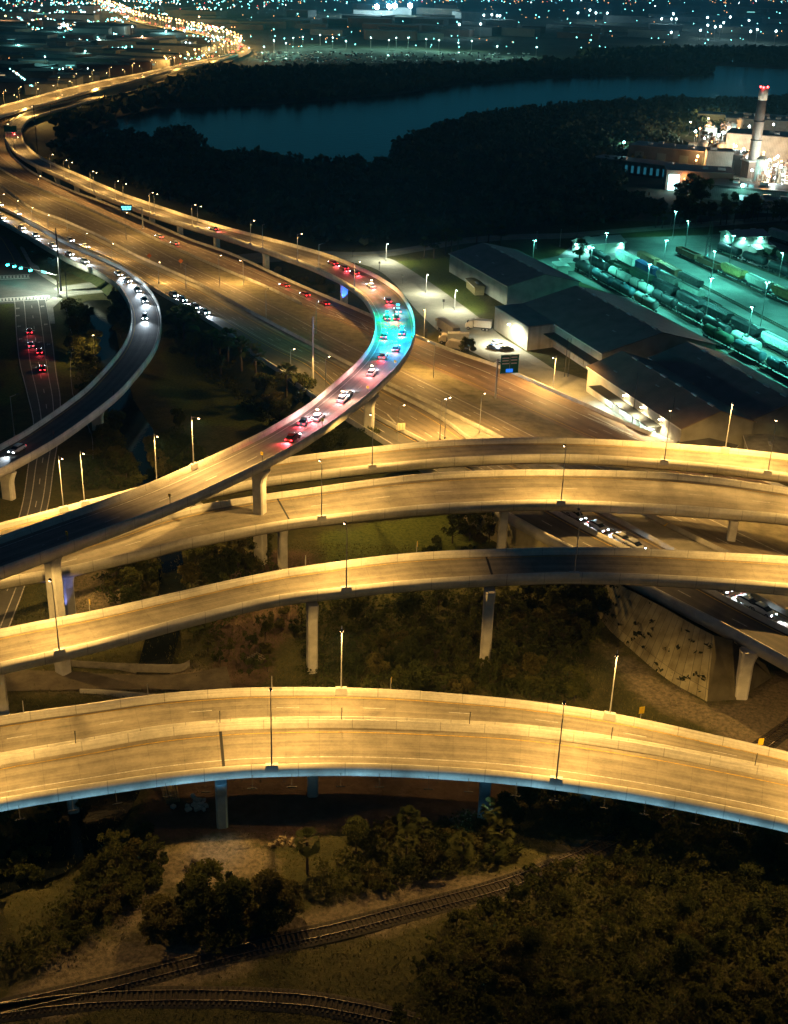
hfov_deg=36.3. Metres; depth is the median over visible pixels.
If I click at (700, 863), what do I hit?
thin tree
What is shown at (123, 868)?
bush
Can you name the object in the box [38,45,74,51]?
city building
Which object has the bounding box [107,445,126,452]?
bush
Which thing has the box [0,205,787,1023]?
ground
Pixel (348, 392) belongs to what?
car
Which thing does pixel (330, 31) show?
city building
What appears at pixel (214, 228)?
car
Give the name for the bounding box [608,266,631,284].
rail car
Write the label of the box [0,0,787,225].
ground plain
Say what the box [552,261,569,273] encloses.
container
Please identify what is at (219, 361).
broadleaf tree
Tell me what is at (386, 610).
bush
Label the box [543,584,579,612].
broadleaf tree
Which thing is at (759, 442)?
shed
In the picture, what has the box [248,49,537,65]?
car park
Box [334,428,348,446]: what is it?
broadleaf tree
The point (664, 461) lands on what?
street lamp
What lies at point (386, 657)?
bush
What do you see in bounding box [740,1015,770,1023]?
bush
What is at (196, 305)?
car
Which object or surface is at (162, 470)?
broadleaf tree
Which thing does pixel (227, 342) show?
palm tree
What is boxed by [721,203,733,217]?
broadleaf tree
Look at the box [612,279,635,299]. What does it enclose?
rail car
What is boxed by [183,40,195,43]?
city building
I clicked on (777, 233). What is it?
rail car
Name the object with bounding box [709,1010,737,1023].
bush
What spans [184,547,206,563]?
broadleaf tree
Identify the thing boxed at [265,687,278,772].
street lamp
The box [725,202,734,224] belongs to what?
palm tree
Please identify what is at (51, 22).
city building
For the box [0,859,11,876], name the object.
bush
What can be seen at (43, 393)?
street
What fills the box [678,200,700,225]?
broadleaf tree
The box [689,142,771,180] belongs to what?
plant yard
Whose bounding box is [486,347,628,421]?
lot
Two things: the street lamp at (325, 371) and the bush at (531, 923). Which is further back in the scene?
the street lamp at (325, 371)
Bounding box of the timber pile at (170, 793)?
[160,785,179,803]
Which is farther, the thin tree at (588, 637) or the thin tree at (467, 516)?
the thin tree at (467, 516)
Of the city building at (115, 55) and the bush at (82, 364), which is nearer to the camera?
the bush at (82, 364)
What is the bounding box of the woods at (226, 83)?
[48,43,787,133]
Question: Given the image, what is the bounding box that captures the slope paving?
[597,585,771,701]
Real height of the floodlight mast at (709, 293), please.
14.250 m
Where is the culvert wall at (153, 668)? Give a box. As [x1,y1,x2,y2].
[52,660,189,697]
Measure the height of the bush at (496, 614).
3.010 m
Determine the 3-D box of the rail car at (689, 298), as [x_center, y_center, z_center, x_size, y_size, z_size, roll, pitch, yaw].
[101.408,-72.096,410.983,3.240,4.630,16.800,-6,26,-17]
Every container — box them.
[465,277,486,294]
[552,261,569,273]
[559,258,574,270]
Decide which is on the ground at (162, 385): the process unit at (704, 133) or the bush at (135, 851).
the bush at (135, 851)
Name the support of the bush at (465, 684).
on the ground at (162, 385)
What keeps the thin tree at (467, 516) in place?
on the ground at (162, 385)
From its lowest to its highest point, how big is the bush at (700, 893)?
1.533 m
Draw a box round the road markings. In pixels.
[0,274,49,301]
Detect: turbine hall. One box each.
[593,154,693,178]
[628,140,748,175]
[663,163,734,190]
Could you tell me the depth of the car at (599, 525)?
230.39 m
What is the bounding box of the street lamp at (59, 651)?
[48,578,65,657]
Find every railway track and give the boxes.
[0,718,787,1018]
[0,986,441,1023]
[574,269,638,303]
[587,258,787,360]
[594,267,765,363]
[675,254,787,306]
[701,285,787,332]
[702,296,722,305]
[704,337,787,383]
[715,252,787,280]
[719,305,768,330]
[768,238,787,245]
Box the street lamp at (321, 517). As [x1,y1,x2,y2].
[317,459,326,521]
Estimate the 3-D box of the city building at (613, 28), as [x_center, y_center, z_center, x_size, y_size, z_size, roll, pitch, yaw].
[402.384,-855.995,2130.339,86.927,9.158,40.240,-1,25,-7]
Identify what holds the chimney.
on the plant yard at (735, 176)
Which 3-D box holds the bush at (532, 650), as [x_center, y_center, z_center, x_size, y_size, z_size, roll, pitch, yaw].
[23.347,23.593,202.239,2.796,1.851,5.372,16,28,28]
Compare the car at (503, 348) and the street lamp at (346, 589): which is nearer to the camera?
the street lamp at (346, 589)
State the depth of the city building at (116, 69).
1112.97 m
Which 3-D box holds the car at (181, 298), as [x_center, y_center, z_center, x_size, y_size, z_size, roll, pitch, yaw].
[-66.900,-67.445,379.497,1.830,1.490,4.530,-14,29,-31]
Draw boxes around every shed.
[571,235,626,254]
[676,438,738,448]
[718,228,769,256]
[743,434,787,453]
[748,241,775,255]
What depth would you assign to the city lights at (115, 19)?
1793.24 m
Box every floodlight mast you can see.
[646,263,651,293]
[706,277,713,314]
[747,305,755,337]
[760,281,769,325]
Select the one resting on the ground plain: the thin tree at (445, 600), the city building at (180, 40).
the city building at (180, 40)
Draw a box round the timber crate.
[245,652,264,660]
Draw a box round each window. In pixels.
[635,151,643,158]
[656,153,665,160]
[679,155,688,163]
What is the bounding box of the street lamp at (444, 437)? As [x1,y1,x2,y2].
[443,396,450,438]
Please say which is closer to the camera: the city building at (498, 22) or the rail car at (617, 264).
the rail car at (617, 264)
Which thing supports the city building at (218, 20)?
on the ground plain
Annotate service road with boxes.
[239,215,787,262]
[344,256,553,369]
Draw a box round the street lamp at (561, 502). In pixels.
[556,444,565,505]
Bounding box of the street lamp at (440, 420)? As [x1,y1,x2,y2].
[439,398,446,439]
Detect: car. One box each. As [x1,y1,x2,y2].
[8,443,25,453]
[26,328,32,333]
[28,341,33,347]
[36,348,42,353]
[39,365,45,371]
[48,242,55,246]
[65,250,73,255]
[79,258,88,262]
[114,270,122,275]
[123,276,131,282]
[134,286,141,291]
[141,296,147,302]
[141,313,147,319]
[168,290,177,296]
[177,295,186,301]
[190,302,200,308]
[199,307,209,314]
[209,226,218,230]
[279,282,289,287]
[284,432,300,442]
[298,416,312,425]
[300,291,309,296]
[312,409,324,421]
[319,300,329,305]
[328,260,337,264]
[336,391,348,402]
[339,265,348,269]
[343,389,352,397]
[350,269,359,274]
[366,365,377,376]
[367,280,375,287]
[378,352,387,359]
[380,329,387,338]
[384,297,391,302]
[384,311,389,320]
[392,341,399,351]
[393,314,399,320]
[394,304,400,313]
[398,326,404,335]
[486,344,499,350]
[490,339,503,344]
[499,345,513,351]
[567,511,585,520]
[573,257,593,275]
[588,519,608,532]
[589,248,610,261]
[589,255,610,273]
[591,268,613,287]
[607,260,630,274]
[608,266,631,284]
[611,531,628,543]
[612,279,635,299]
[615,249,639,266]
[624,537,644,547]
[629,267,655,285]
[629,277,653,296]
[633,291,658,312]
[634,259,659,277]
[637,250,660,265]
[652,278,679,298]
[652,289,677,309]
[656,260,681,276]
[656,270,681,285]
[675,246,700,260]
[676,289,705,311]
[676,301,703,323]
[677,271,703,287]
[678,281,705,297]
[697,256,721,271]
[702,302,734,325]
[702,315,731,333]
[702,324,733,347]
[717,241,741,258]
[719,590,732,593]
[720,262,748,282]
[730,316,764,340]
[730,330,761,348]
[733,339,766,364]
[735,593,756,608]
[742,251,767,268]
[744,273,773,293]
[751,601,776,617]
[760,331,787,357]
[761,243,778,258]
[765,356,787,376]
[768,227,787,243]
[768,260,787,277]
[770,284,787,301]
[775,249,787,262]
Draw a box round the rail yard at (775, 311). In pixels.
[539,230,787,387]
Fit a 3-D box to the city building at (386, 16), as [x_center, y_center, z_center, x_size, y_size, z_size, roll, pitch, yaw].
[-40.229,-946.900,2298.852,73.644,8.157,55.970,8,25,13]
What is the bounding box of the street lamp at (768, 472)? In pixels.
[763,419,776,475]
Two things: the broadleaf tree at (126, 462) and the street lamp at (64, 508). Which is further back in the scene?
the broadleaf tree at (126, 462)
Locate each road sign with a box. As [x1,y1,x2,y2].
[397,423,404,432]
[639,707,644,718]
[758,738,763,744]
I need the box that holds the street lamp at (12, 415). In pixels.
[10,393,18,436]
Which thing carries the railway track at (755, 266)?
on the rail yard at (775, 311)
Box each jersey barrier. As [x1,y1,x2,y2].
[0,100,787,672]
[0,168,301,304]
[0,184,731,552]
[4,108,787,487]
[374,414,787,634]
[382,386,787,616]
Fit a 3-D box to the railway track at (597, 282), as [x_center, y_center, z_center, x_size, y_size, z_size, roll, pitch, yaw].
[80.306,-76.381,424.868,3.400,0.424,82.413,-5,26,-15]
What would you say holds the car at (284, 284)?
on the motorway at (520, 408)
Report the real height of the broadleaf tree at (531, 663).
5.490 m
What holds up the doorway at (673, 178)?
in the turbine hall at (675, 173)
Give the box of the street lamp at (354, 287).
[352,261,360,290]
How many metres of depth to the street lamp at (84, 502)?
229.19 m
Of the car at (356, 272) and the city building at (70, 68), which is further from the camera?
the city building at (70, 68)
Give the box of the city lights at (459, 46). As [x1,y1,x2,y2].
[250,13,779,47]
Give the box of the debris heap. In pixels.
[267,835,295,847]
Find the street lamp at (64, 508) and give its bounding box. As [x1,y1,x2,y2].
[58,456,68,512]
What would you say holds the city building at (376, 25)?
on the ground plain
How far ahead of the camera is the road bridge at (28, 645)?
193.12 m
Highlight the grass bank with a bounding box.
[0,209,422,477]
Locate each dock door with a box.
[578,357,583,364]
[605,399,612,407]
[619,408,626,417]
[633,418,640,426]
[648,428,656,432]
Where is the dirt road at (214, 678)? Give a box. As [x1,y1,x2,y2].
[5,666,231,690]
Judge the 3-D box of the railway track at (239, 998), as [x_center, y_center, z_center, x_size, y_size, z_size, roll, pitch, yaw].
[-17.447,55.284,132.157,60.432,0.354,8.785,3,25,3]
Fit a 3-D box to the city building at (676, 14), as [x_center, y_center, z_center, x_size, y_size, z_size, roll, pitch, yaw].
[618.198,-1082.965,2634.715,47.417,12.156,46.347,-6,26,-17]
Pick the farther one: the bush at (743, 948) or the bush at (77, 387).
the bush at (77, 387)
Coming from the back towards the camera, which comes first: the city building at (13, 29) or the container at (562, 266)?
the city building at (13, 29)
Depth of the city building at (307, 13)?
2283.89 m
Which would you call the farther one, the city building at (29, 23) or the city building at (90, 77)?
the city building at (29, 23)
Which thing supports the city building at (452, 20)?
on the ground plain
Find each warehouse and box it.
[448,243,580,304]
[494,285,717,369]
[586,351,756,448]
[648,341,787,437]
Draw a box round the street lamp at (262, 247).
[260,223,266,249]
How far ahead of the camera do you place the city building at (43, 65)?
1110.63 m
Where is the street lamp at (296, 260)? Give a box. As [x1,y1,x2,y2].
[295,233,302,262]
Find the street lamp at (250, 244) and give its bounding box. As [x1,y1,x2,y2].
[249,220,254,245]
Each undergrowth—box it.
[0,790,787,1023]
[63,298,601,700]
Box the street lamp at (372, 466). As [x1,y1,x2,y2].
[368,413,376,469]
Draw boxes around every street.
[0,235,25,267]
[0,250,59,303]
[0,295,60,628]
[54,282,103,297]
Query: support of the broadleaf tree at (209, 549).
on the ground at (162, 385)
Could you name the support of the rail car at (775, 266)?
on the railway track at (755, 266)
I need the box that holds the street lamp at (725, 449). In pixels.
[721,402,733,452]
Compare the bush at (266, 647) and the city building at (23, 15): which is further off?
the city building at (23, 15)
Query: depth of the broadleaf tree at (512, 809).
160.19 m
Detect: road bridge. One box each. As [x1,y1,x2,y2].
[0,54,237,118]
[0,95,414,675]
[0,212,161,500]
[0,437,787,534]
[0,469,787,615]
[0,547,787,715]
[0,687,787,813]
[0,719,787,844]
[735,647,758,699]
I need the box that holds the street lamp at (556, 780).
[549,700,565,785]
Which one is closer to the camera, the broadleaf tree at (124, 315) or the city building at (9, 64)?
the broadleaf tree at (124, 315)
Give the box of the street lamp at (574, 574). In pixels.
[569,508,580,578]
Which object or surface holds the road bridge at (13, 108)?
on the ground plain
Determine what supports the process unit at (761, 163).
on the plant yard at (735, 176)
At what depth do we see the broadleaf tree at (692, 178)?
611.83 m
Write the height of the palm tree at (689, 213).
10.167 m
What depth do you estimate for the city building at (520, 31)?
1902.70 m
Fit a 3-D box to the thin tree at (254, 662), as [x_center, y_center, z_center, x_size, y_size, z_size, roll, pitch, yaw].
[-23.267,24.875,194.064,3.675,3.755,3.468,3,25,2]
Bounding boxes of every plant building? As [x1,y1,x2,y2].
[697,111,785,127]
[703,178,787,201]
[704,147,733,167]
[724,112,787,131]
[726,128,787,166]
[739,194,787,212]
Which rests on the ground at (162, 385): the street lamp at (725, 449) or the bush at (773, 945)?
the bush at (773, 945)
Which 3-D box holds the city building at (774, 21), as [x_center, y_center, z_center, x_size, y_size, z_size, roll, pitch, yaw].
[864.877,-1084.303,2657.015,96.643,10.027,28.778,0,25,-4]
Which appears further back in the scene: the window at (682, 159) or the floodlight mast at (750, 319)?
the window at (682, 159)
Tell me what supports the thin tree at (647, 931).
on the ground at (162, 385)
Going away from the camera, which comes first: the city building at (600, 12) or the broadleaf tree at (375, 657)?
the broadleaf tree at (375, 657)
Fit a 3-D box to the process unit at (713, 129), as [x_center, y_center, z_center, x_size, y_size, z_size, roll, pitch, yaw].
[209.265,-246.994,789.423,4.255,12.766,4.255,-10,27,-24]
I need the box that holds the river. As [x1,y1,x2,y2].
[81,65,787,165]
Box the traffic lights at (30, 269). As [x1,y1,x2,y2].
[6,262,58,293]
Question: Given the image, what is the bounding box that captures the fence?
[58,297,92,442]
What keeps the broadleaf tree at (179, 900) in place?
on the ground at (162, 385)
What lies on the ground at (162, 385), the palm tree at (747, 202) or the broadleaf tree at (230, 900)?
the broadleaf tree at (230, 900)
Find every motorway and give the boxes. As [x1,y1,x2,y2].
[0,114,787,656]
[42,7,250,106]
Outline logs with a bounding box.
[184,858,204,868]
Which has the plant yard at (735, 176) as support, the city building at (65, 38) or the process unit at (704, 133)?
the process unit at (704, 133)
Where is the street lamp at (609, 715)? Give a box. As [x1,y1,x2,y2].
[603,650,617,720]
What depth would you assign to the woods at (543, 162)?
617.96 m
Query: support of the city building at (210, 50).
on the ground plain
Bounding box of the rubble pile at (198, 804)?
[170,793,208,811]
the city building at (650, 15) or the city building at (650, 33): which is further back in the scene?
the city building at (650, 15)
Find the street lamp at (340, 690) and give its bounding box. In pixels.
[335,626,346,694]
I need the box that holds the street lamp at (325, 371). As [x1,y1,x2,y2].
[325,355,329,388]
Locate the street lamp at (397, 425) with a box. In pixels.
[397,404,405,440]
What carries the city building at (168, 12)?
on the ground plain
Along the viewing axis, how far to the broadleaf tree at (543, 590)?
216.08 m
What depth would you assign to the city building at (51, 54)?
1172.24 m
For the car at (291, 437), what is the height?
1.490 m
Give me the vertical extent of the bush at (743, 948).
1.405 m
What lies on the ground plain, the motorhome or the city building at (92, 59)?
the city building at (92, 59)
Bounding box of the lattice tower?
[704,222,712,257]
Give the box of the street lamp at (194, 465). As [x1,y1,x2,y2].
[189,416,200,470]
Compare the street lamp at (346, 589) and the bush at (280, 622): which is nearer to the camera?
the street lamp at (346, 589)
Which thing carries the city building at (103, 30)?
on the ground plain
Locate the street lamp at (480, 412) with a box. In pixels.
[479,392,485,432]
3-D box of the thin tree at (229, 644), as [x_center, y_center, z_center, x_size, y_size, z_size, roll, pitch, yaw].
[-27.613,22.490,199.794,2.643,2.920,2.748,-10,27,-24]
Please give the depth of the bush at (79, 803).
162.80 m
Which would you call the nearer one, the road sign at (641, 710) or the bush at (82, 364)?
the road sign at (641, 710)
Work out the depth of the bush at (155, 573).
224.40 m
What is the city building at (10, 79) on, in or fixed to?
on the ground plain
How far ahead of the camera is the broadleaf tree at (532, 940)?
139.97 m
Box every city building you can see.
[0,11,36,21]
[0,20,32,27]
[0,24,26,27]
[0,26,31,31]
[0,31,57,39]
[0,39,23,44]
[0,44,49,51]
[0,52,34,60]
[0,60,34,69]
[0,67,30,69]
[0,69,19,78]
[0,78,39,80]
[0,80,28,93]
[14,7,41,13]
[14,41,46,44]
[15,39,68,45]
[16,58,47,63]
[17,5,69,13]
[19,68,57,78]
[21,50,91,58]
[21,57,67,59]
[23,81,67,94]
[25,78,47,80]
[31,38,78,39]
[32,30,69,32]
[35,63,58,67]
[36,66,82,71]
[37,15,48,21]
[38,19,83,26]
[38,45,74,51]
[40,39,76,45]
[47,59,76,67]
[47,75,82,86]
[48,13,99,21]
[56,72,99,81]
[57,33,105,38]
[59,69,107,77]
[65,33,97,39]
[67,4,100,13]
[67,56,134,62]
[72,27,111,33]
[74,44,107,52]
[75,22,117,26]
[76,40,96,44]
[76,62,129,75]
[77,48,125,55]
[85,24,129,34]
[95,39,135,47]
[96,53,135,57]
[106,23,136,34]
[106,34,128,37]
[111,47,161,51]
[112,59,151,73]
[115,36,187,42]
[120,50,182,65]
[124,37,176,42]
[129,33,175,37]
[134,28,167,33]
[134,56,171,68]
[136,43,186,54]
[143,30,185,35]
[156,5,191,12]
[165,9,172,15]
[173,9,226,18]
[175,36,211,44]
[181,14,220,22]
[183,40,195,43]
[186,45,206,55]
[187,44,216,53]
[196,18,237,25]
[203,22,264,29]
[229,20,285,28]
[264,18,309,27]
[286,9,315,17]
[295,23,327,28]
[310,27,351,35]
[322,18,347,24]
[342,14,381,17]
[347,17,391,26]
[350,13,394,19]
[352,3,392,8]
[352,9,392,14]
[362,23,420,33]
[364,29,417,40]
[377,27,408,29]
[389,6,411,14]
[392,16,416,23]
[411,18,448,24]
[416,7,461,14]
[416,23,446,31]
[417,32,443,39]
[422,14,454,17]
[422,17,461,24]
[432,27,473,36]
[434,4,461,7]
[446,24,500,35]
[452,11,493,20]
[480,19,517,26]
[500,26,539,36]
[521,25,545,32]
[546,23,594,28]
[557,31,599,39]
[563,26,603,35]
[578,2,600,8]
[585,9,611,15]
[595,25,648,31]
[603,14,645,23]
[627,28,678,38]
[645,17,673,22]
[648,14,683,16]
[648,23,682,30]
[653,15,701,22]
[664,14,691,15]
[669,4,700,8]
[678,11,709,14]
[684,14,726,20]
[690,18,716,22]
[717,26,757,33]
[729,5,761,9]
[731,8,766,15]
[733,13,760,17]
[758,7,787,12]
[762,18,787,23]
[769,9,786,12]
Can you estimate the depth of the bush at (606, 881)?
151.75 m
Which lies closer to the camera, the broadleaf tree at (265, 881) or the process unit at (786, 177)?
the broadleaf tree at (265, 881)
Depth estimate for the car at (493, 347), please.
361.05 m
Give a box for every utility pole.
[33,105,37,153]
[51,228,61,290]
[312,316,313,386]
[632,375,637,422]
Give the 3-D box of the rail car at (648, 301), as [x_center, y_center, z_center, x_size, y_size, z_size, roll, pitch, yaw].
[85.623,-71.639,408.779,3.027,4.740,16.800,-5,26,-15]
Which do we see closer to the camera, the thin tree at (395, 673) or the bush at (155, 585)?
the thin tree at (395, 673)
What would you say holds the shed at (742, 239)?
on the rail yard at (775, 311)
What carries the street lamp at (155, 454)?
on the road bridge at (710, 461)
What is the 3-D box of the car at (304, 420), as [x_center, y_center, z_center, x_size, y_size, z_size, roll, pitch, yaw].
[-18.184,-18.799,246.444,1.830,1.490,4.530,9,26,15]
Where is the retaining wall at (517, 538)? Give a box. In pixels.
[463,512,592,599]
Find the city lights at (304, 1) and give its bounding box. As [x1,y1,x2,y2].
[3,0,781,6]
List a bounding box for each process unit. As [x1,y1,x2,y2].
[698,140,707,146]
[699,129,709,142]
[705,125,711,141]
[706,132,717,145]
[706,137,713,145]
[711,125,716,138]
[717,140,726,147]
[719,119,729,141]
[726,122,735,133]
[736,117,743,127]
[753,155,767,181]
[756,170,764,181]
[765,159,774,182]
[768,162,778,182]
[775,173,781,183]
[780,166,787,183]
[781,167,787,183]
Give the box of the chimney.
[740,86,768,177]
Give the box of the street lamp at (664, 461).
[660,409,670,464]
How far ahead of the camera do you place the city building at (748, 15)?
2932.27 m
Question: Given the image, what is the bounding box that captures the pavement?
[20,247,58,284]
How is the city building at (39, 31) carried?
on the ground plain
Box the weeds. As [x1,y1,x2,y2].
[593,585,711,691]
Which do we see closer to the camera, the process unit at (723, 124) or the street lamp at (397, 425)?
the street lamp at (397, 425)
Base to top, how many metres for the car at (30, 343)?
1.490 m
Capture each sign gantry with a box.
[4,126,24,141]
[121,205,143,228]
[494,354,518,398]
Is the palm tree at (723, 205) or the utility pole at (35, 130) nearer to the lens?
the palm tree at (723, 205)
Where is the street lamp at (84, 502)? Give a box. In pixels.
[80,451,89,506]
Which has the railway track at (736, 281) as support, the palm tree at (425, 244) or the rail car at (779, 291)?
the rail car at (779, 291)
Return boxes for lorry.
[437,317,459,333]
[438,331,468,343]
[465,318,491,330]
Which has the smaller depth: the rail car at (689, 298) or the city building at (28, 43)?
the rail car at (689, 298)
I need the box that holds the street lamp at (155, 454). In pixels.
[154,434,158,478]
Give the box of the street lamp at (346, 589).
[341,521,351,593]
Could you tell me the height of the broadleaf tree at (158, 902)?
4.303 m
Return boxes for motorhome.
[446,338,467,351]
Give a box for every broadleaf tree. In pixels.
[0,809,16,831]
[36,801,62,810]
[42,252,49,259]
[49,253,56,260]
[52,126,63,132]
[63,334,84,358]
[65,316,86,332]
[80,307,94,316]
[80,350,98,361]
[85,338,100,354]
[86,329,102,343]
[105,565,123,574]
[106,306,122,325]
[107,290,117,301]
[108,409,125,429]
[117,452,134,476]
[119,320,130,337]
[119,567,142,586]
[119,582,141,603]
[120,312,130,322]
[123,560,147,568]
[131,564,150,585]
[138,908,177,945]
[141,893,186,925]
[142,435,158,451]
[146,434,172,458]
[146,447,170,468]
[155,461,172,476]
[166,454,183,473]
[170,408,185,428]
[173,303,195,325]
[173,432,198,452]
[173,881,205,906]
[177,562,202,587]
[181,857,223,886]
[181,880,211,925]
[183,445,208,461]
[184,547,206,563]
[185,872,220,909]
[198,556,228,582]
[202,543,220,555]
[207,351,230,375]
[211,876,251,925]
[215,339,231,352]
[216,538,247,554]
[220,547,241,579]
[225,888,252,904]
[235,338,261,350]
[238,552,254,572]
[247,533,273,556]
[250,868,296,910]
[251,372,278,392]
[257,898,293,934]
[261,390,283,403]
[269,400,292,420]
[271,879,304,914]
[277,371,300,380]
[291,372,316,390]
[294,384,312,403]
[319,429,342,450]
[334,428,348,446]
[336,651,364,676]
[342,817,372,853]
[344,596,368,618]
[356,425,381,438]
[366,651,390,677]
[390,853,418,878]
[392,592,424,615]
[400,659,434,689]
[447,909,468,924]
[458,336,476,353]
[487,791,525,831]
[490,636,517,666]
[496,935,523,968]
[505,882,530,901]
[516,786,543,808]
[518,585,539,602]
[518,925,544,956]
[521,652,546,676]
[532,603,569,625]
[533,584,565,601]
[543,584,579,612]
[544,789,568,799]
[575,584,602,601]
[578,585,611,621]
[609,885,631,907]
[669,933,706,972]
[670,193,698,213]
[673,116,686,123]
[673,182,687,195]
[674,894,700,916]
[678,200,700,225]
[681,112,690,118]
[681,172,704,191]
[685,981,713,1013]
[691,178,713,201]
[703,178,714,183]
[703,929,730,957]
[720,198,734,207]
[721,193,728,198]
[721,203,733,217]
[730,191,740,203]
[733,861,765,891]
[735,969,773,1000]
[739,198,758,218]
[742,192,764,215]
[745,898,772,919]
[747,997,772,1023]
[754,911,772,936]
[773,961,787,984]
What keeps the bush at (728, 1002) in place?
on the ground at (162, 385)
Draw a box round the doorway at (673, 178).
[667,174,679,189]
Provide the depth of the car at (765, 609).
199.25 m
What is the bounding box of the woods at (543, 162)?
[45,93,787,245]
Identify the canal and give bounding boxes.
[0,789,139,894]
[83,300,185,673]
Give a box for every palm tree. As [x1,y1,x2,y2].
[166,306,183,335]
[173,311,191,340]
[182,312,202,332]
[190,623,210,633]
[211,332,226,353]
[215,326,237,361]
[230,335,249,371]
[244,347,266,373]
[274,362,297,397]
[294,826,321,874]
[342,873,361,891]
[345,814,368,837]
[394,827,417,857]
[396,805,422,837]
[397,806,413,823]
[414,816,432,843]
[419,236,430,257]
[427,237,440,258]
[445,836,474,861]
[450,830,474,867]
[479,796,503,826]
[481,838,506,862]
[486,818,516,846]
[572,238,589,271]
[668,204,677,225]
[676,206,687,226]
[684,205,694,225]
[716,203,728,224]
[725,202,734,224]
[731,205,741,222]
[742,200,752,222]
[762,201,773,220]
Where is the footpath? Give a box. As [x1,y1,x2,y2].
[47,297,61,323]
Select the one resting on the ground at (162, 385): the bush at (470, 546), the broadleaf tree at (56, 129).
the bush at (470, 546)
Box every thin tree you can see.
[97,828,132,866]
[138,832,165,861]
[210,647,227,665]
[220,636,235,653]
[237,652,260,675]
[241,630,258,651]
[255,611,274,640]
[260,654,275,671]
[332,598,350,608]
[390,664,410,686]
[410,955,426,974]
[431,589,449,610]
[433,673,453,692]
[441,514,467,542]
[446,513,473,533]
[456,515,479,540]
[457,594,477,616]
[465,513,485,522]
[469,587,483,605]
[474,659,499,682]
[476,656,491,672]
[478,512,497,542]
[495,586,514,608]
[507,586,521,605]
[560,663,586,684]
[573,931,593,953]
[575,619,604,648]
[588,858,605,875]
[593,911,617,937]
[611,844,635,867]
[629,830,652,859]
[633,914,659,941]
[685,847,709,873]
[706,902,736,932]
[764,885,787,913]
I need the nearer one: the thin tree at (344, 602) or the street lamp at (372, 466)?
the thin tree at (344, 602)
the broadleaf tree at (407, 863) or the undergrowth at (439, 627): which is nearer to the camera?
the broadleaf tree at (407, 863)
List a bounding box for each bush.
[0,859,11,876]
[5,851,45,883]
[6,850,24,867]
[51,158,63,163]
[52,151,65,156]
[56,913,86,944]
[60,303,71,309]
[62,880,100,909]
[63,297,74,302]
[65,897,93,918]
[72,853,99,884]
[74,383,85,390]
[75,797,90,806]
[76,362,90,369]
[77,303,88,309]
[77,458,103,467]
[86,447,102,455]
[89,895,120,921]
[92,873,111,895]
[95,850,108,872]
[98,881,126,903]
[103,412,107,422]
[103,577,120,591]
[103,835,128,853]
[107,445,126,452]
[108,858,132,885]
[114,821,155,846]
[117,873,145,907]
[121,836,151,862]
[126,474,147,488]
[142,582,158,592]
[143,850,168,889]
[147,563,161,580]
[202,576,214,583]
[205,924,249,949]
[216,871,235,889]
[238,907,268,935]
[251,554,262,569]
[258,642,274,654]
[265,617,285,627]
[278,606,289,614]
[288,618,299,632]
[307,438,321,447]
[317,277,325,284]
[324,283,335,292]
[344,853,376,874]
[358,860,387,888]
[373,606,391,619]
[377,653,396,663]
[381,814,405,841]
[389,1001,407,1023]
[414,842,443,865]
[421,545,441,551]
[424,947,438,961]
[431,535,441,543]
[435,824,464,852]
[437,820,457,835]
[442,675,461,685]
[447,674,474,693]
[449,957,473,979]
[458,544,475,549]
[459,814,475,832]
[463,527,479,537]
[467,825,491,849]
[469,927,496,951]
[471,630,493,643]
[473,533,487,544]
[476,545,491,548]
[476,894,513,910]
[478,601,498,622]
[491,682,508,697]
[492,961,520,989]
[493,626,515,641]
[496,843,524,862]
[498,663,517,678]
[499,675,531,690]
[510,611,527,626]
[515,912,540,929]
[522,862,546,893]
[523,643,540,657]
[532,603,550,613]
[542,860,565,880]
[547,977,570,1001]
[549,858,572,869]
[551,884,575,915]
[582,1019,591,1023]
[586,853,603,863]
[596,869,617,892]
[605,864,638,886]
[632,865,669,881]
[646,961,664,977]
[652,914,679,937]
[656,874,690,886]
[669,921,706,942]
[674,870,703,900]
[685,812,707,822]
[697,951,717,972]
[705,860,727,881]
[707,897,725,909]
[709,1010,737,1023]
[710,993,740,1020]
[716,880,735,897]
[720,940,745,956]
[720,979,741,998]
[721,906,739,933]
[723,828,751,856]
[737,822,755,831]
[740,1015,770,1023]
[750,963,779,993]
[756,937,787,956]
[760,872,787,894]
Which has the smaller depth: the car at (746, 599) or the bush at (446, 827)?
the bush at (446, 827)
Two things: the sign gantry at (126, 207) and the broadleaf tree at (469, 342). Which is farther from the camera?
the sign gantry at (126, 207)

